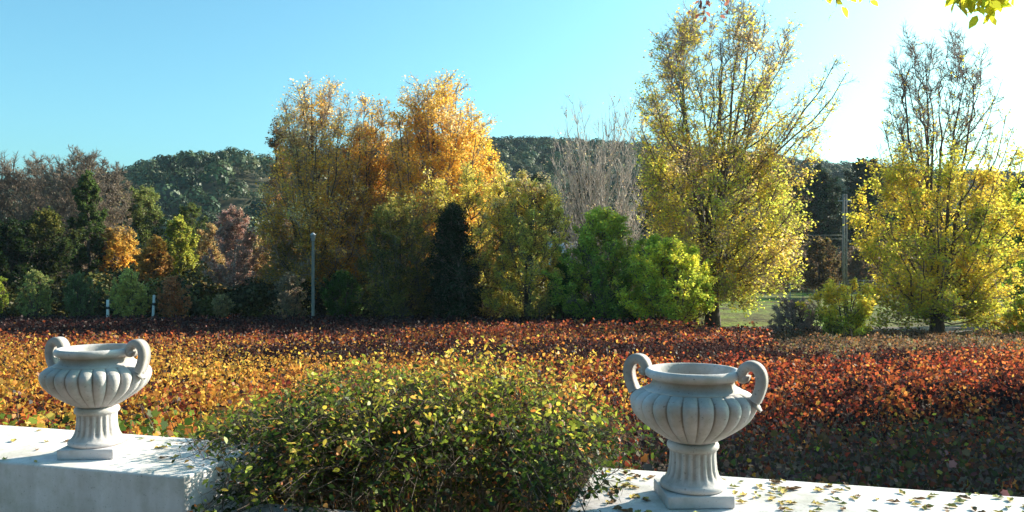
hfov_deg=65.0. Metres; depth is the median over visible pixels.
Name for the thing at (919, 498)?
fallen leaf
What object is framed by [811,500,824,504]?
fallen leaf
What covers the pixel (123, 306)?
shrub
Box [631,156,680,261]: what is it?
holm oak
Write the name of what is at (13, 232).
evergreen tree
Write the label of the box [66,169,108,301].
ivy clad tree
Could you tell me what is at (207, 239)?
maple tree
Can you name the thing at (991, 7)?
hanging branch
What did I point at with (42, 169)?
bare tree
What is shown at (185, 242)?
maple tree
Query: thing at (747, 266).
poplar tree
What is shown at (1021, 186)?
holm oak
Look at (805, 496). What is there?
garden wall
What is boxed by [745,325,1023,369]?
dry weeds
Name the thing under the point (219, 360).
distant vine foliage
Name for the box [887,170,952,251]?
holm oak
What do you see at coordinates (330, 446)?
rambling bush
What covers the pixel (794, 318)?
shrub
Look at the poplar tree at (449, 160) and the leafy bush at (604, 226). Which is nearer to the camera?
the leafy bush at (604, 226)
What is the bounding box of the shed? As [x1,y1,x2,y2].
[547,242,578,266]
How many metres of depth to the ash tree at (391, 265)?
41.15 m
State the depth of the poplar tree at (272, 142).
53.49 m
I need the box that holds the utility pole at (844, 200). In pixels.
[838,194,850,284]
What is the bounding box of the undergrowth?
[0,260,705,321]
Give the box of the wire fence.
[758,280,875,297]
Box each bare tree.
[0,150,63,269]
[0,166,15,256]
[6,149,84,283]
[41,144,131,281]
[86,156,138,260]
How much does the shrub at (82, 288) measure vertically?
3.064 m
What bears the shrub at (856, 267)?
on the ground
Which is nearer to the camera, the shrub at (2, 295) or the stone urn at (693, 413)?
the stone urn at (693, 413)
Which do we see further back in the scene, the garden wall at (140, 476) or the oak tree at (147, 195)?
the oak tree at (147, 195)
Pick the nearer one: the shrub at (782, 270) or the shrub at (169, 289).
the shrub at (169, 289)
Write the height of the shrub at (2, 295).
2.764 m
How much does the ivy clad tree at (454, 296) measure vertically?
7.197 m
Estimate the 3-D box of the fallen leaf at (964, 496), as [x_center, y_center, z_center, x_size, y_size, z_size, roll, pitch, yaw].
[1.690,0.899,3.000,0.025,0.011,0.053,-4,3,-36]
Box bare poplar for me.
[538,87,656,287]
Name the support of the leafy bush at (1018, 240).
on the ground
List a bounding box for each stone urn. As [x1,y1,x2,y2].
[38,336,151,459]
[623,353,767,508]
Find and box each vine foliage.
[0,310,1023,409]
[0,365,1023,511]
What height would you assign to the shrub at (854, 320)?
2.574 m
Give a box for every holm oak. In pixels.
[518,174,557,261]
[555,170,611,241]
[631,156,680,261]
[758,174,803,256]
[789,164,851,287]
[836,156,892,257]
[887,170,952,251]
[981,175,1023,253]
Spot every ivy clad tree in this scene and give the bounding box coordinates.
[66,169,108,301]
[420,197,489,321]
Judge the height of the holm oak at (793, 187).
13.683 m
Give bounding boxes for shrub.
[0,276,8,312]
[16,269,56,319]
[62,272,105,316]
[104,268,152,317]
[155,275,192,317]
[211,294,235,319]
[271,271,307,320]
[318,270,362,318]
[757,257,790,291]
[767,295,821,336]
[793,236,849,296]
[795,277,879,337]
[847,248,878,291]
[990,293,1023,334]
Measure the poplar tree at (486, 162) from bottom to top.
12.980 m
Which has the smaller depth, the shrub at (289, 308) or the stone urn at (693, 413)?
the stone urn at (693, 413)
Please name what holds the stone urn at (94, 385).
on the garden wall at (140, 476)
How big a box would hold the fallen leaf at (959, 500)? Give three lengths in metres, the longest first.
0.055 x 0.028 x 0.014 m
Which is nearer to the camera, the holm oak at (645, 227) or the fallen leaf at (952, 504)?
the fallen leaf at (952, 504)
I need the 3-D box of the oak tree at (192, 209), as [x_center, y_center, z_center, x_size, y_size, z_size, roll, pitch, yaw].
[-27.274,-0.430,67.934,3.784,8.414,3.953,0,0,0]
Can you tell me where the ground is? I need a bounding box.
[20,148,1022,326]
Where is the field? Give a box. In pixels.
[0,326,1023,504]
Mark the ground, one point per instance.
(761, 317)
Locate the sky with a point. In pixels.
(130, 81)
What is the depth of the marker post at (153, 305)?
42.45 m
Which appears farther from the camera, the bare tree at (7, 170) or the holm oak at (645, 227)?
the holm oak at (645, 227)
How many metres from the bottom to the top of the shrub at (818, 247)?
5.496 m
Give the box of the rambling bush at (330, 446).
[161,336,663,511]
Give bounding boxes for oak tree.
[115,185,173,275]
[163,202,207,283]
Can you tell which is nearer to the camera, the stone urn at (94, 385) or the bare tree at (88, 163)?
the stone urn at (94, 385)
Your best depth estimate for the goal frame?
74.06 m
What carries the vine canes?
on the field
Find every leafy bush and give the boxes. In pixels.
[541,205,674,325]
[547,261,593,318]
[610,233,719,324]
[989,191,1023,315]
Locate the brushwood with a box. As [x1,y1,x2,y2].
[729,241,1023,291]
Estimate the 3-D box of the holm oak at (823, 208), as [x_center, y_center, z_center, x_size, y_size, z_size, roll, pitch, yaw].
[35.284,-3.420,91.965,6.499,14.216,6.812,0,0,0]
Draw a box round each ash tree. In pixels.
[351,191,442,318]
[415,159,545,319]
[480,169,576,319]
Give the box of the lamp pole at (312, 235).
[310,233,315,317]
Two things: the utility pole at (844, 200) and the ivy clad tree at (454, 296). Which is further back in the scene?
the utility pole at (844, 200)
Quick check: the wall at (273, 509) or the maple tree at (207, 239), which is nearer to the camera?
the wall at (273, 509)
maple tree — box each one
[95,223,141,292]
[132,234,174,314]
[164,215,200,284]
[192,222,227,298]
[235,230,281,311]
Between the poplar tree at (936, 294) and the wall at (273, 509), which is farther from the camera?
the poplar tree at (936, 294)
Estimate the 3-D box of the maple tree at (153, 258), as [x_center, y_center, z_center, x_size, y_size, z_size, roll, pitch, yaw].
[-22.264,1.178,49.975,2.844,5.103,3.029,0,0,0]
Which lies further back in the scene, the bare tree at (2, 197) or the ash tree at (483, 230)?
the bare tree at (2, 197)
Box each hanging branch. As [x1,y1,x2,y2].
[687,0,731,22]
[822,0,878,20]
[944,0,1013,28]
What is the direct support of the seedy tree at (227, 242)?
on the ground
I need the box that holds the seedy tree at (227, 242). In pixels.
[201,204,264,301]
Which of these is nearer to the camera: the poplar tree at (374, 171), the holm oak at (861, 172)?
the poplar tree at (374, 171)
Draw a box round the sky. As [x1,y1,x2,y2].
[0,0,1023,178]
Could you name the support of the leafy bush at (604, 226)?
on the field
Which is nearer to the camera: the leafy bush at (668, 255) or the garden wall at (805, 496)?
the garden wall at (805, 496)
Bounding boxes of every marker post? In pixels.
[106,300,109,316]
[152,295,155,315]
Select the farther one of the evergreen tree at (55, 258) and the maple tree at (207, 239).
the maple tree at (207, 239)
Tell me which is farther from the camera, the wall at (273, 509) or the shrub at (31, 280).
the shrub at (31, 280)
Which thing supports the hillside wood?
on the ground
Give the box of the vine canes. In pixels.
[0,319,1023,496]
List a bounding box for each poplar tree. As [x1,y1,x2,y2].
[248,71,386,320]
[256,116,297,309]
[325,91,405,315]
[379,68,501,315]
[452,111,505,272]
[623,0,858,326]
[842,18,1023,334]
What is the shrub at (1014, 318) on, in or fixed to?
on the ground
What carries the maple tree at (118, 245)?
on the ground
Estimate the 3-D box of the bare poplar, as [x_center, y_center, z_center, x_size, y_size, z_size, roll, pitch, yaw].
[6.433,-4.617,62.320,9.155,16.614,9.175,0,0,0]
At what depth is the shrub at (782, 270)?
79.24 m
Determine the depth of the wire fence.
70.01 m
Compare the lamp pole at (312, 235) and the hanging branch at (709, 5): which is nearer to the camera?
the hanging branch at (709, 5)
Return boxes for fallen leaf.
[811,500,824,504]
[911,497,925,499]
[944,503,957,506]
[954,498,965,501]
[958,495,971,498]
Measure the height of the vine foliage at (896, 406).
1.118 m
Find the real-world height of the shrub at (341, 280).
3.203 m
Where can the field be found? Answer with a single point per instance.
(857, 456)
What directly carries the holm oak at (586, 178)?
on the ground
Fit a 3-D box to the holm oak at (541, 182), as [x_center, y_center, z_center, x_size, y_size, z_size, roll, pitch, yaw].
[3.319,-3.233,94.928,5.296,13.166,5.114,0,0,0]
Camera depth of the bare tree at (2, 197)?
59.91 m
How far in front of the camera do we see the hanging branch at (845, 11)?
3.23 m
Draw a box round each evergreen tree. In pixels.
[0,216,48,315]
[9,206,85,310]
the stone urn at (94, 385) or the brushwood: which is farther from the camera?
the brushwood
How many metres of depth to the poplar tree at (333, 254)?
45.81 m
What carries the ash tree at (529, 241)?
on the ground
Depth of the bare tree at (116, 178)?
62.75 m
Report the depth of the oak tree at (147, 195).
65.38 m
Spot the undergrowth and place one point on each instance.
(246, 298)
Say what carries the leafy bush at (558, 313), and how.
on the field
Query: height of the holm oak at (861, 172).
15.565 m
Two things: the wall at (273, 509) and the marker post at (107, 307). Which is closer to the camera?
the wall at (273, 509)
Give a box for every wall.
[0,425,267,511]
[217,501,354,511]
[568,467,1023,511]
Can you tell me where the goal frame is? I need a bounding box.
[806,235,841,294]
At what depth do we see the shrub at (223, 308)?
42.85 m
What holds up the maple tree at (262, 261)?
on the ground
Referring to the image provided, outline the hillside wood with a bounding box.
[1,135,1023,272]

